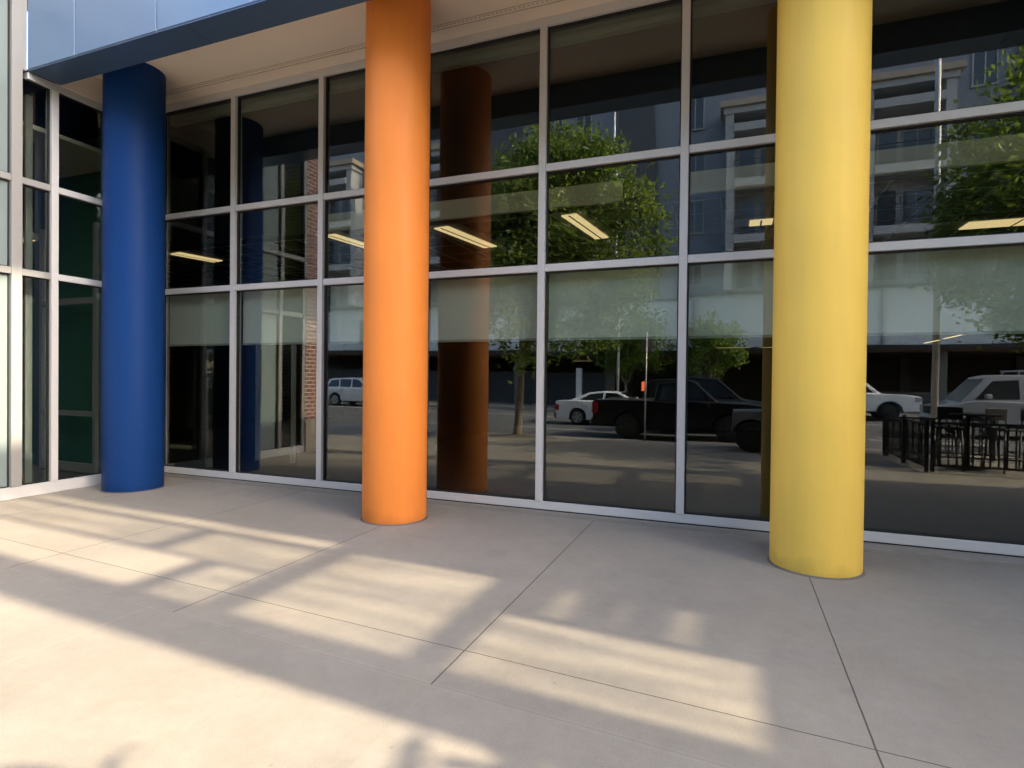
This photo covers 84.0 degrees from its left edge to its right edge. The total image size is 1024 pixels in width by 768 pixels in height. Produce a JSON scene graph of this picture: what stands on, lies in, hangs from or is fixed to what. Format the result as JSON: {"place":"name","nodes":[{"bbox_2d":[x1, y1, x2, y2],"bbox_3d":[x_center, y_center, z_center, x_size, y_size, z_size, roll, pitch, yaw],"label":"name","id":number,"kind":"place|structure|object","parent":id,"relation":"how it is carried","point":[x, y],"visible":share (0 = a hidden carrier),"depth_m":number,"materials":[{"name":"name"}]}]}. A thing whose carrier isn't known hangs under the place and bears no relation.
{"place":"outdoors","nodes":[
{"label":"outdoors","id":0,"kind":"place"},
{"bbox_2d":[27,12,27,68],"label":"sky","id":1,"kind":"structure","parent":0,"point":[27,12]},
{"bbox_2d":[0,464,1023,767],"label":"plaza","id":2,"kind":"structure","parent":0,"point":[178,622],"depth_m":3.42,"materials":[{"name":"concrete"}]},
{"bbox_2d":[0,0,101,500],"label":"glazed wing","id":3,"kind":"structure","parent":2,"relation":"on","point":[51,278],"depth_m":7.84,"materials":[{"name":"glass"}]},
{"bbox_2d":[100,62,165,493],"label":"column","id":4,"kind":"structure","parent":2,"relation":"on","point":[133,266],"depth_m":7.66,"materials":[{"name":"paint"}]},
{"bbox_2d":[360,0,430,525],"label":"column","id":5,"kind":"structure","parent":2,"relation":"on","point":[396,243],"depth_m":6.13,"materials":[{"name":"orange paint"}]},
{"bbox_2d":[27,0,1023,568],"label":"office building","id":6,"kind":"structure","parent":2,"relation":"on","point":[645,130],"depth_m":8.00,"materials":[{"name":"glass"}]},
{"bbox_2d":[23,231,38,242],"bbox_3d":[-7.906,-2.353,9.130,0.600,0.125,0.200,1,1,21],"label":"ceiling light","id":7,"kind":"object","parent":6,"relation":"attached to","point":[35,236],"visible":0.14,"depth_m":9.07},
{"bbox_2d":[167,250,229,262],"bbox_3d":[-6.126,-2.489,11.056,0.700,0.086,0.950,1,1,31],"label":"ceiling light","id":8,"kind":"object","parent":6,"relation":"attached to","point":[196,256],"visible":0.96,"depth_m":10.99,"materials":[{"name":"white plastic"}]},
{"bbox_2d":[169,293,229,345],"bbox_3d":[-4.803,-1.037,8.836,1.442,0.885,0.020,1,1,21],"label":"roller shade","id":9,"kind":"object","parent":6,"relation":"attached to","point":[200,320],"visible":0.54,"depth_m":8.85,"materials":[{"name":"grey fabric"}]},
{"bbox_2d":[243,288,316,344],"bbox_3d":[-3.338,-1.016,8.267,1.502,0.885,0.020,1,1,21],"label":"roller shade","id":10,"kind":"object","parent":6,"relation":"attached to","point":[281,317],"visible":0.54,"depth_m":8.28,"materials":[{"name":"grey fabric"}]},
{"bbox_2d":[315,231,363,249],"bbox_3d":[-2.627,-2.439,9.804,0.550,0.086,1.500,1,1,27],"label":"ceiling light","id":11,"kind":"object","parent":6,"relation":"attached to","point":[352,241],"visible":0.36,"depth_m":9.46,"materials":[{"name":"white plastic"}]},
{"bbox_2d":[330,285,363,343],"bbox_3d":[-1.846,-0.994,7.687,1.502,0.885,0.020,1,1,21],"label":"roller shade","id":12,"kind":"object","parent":6,"relation":"attached to","point":[346,312],"visible":0.42,"depth_m":7.86,"materials":[{"name":"grey fabric"}]},
{"bbox_2d":[430,223,505,248],"bbox_3d":[-0.729,-2.414,9.281,0.600,0.086,1.550,1,1,29],"label":"ceiling light","id":13,"kind":"object","parent":6,"relation":"attached to","point":[457,232],"visible":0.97,"depth_m":9.17,"materials":[{"name":"white plastic"}]},
{"bbox_2d":[430,275,536,341],"bbox_3d":[-0.353,-0.972,7.107,1.502,0.885,0.020,1,1,21],"label":"roller shade","id":14,"kind":"object","parent":6,"relation":"attached to","point":[492,309],"visible":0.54,"depth_m":7.10,"materials":[{"name":"grey fabric"}]},
{"bbox_2d":[550,210,617,239],"bbox_3d":[1.124,-2.387,8.561,0.520,0.086,1.550,1,1,27],"label":"ceiling light","id":15,"kind":"object","parent":6,"relation":"attached to","point":[579,223],"visible":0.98,"depth_m":8.43,"materials":[{"name":"white plastic"}]},
{"bbox_2d":[548,266,677,340],"bbox_3d":[1.140,-0.951,6.527,1.502,0.885,0.020,1,1,21],"label":"roller shade","id":16,"kind":"object","parent":6,"relation":"attached to","point":[629,304],"visible":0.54,"depth_m":6.51,"materials":[{"name":"grey fabric"}]},
{"bbox_2d":[688,261,773,338],"bbox_3d":[2.632,-0.929,5.947,1.502,0.885,0.020,1,1,21],"label":"roller shade","id":17,"kind":"object","parent":6,"relation":"attached to","point":[730,300],"visible":0.53,"depth_m":6.06,"materials":[{"name":"grey fabric"}]},
{"bbox_2d":[735,216,773,226],"bbox_3d":[3.590,-2.357,8.193,0.700,0.086,0.400,1,1,21],"label":"ceiling light","id":18,"kind":"object","parent":6,"relation":"attached to","point":[760,221],"visible":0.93,"depth_m":8.16,"materials":[{"name":"white plastic"}]},
{"bbox_2d":[867,246,1023,335],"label":"roller shade","id":19,"kind":"object","parent":6,"relation":"attached to","point":[965,291],"visible":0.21,"depth_m":5.37,"materials":[{"name":"grey fabric"}]},
{"bbox_2d":[896,216,1023,233],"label":"ceiling light","id":20,"kind":"object","parent":6,"relation":"attached to","point":[995,222],"visible":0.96,"depth_m":8.22,"materials":[{"name":"white plastic"}]},
{"bbox_2d":[767,0,872,579],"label":"column","id":21,"kind":"structure","parent":2,"relation":"on","point":[821,224],"depth_m":4.63,"materials":[{"name":"yellow paint"}]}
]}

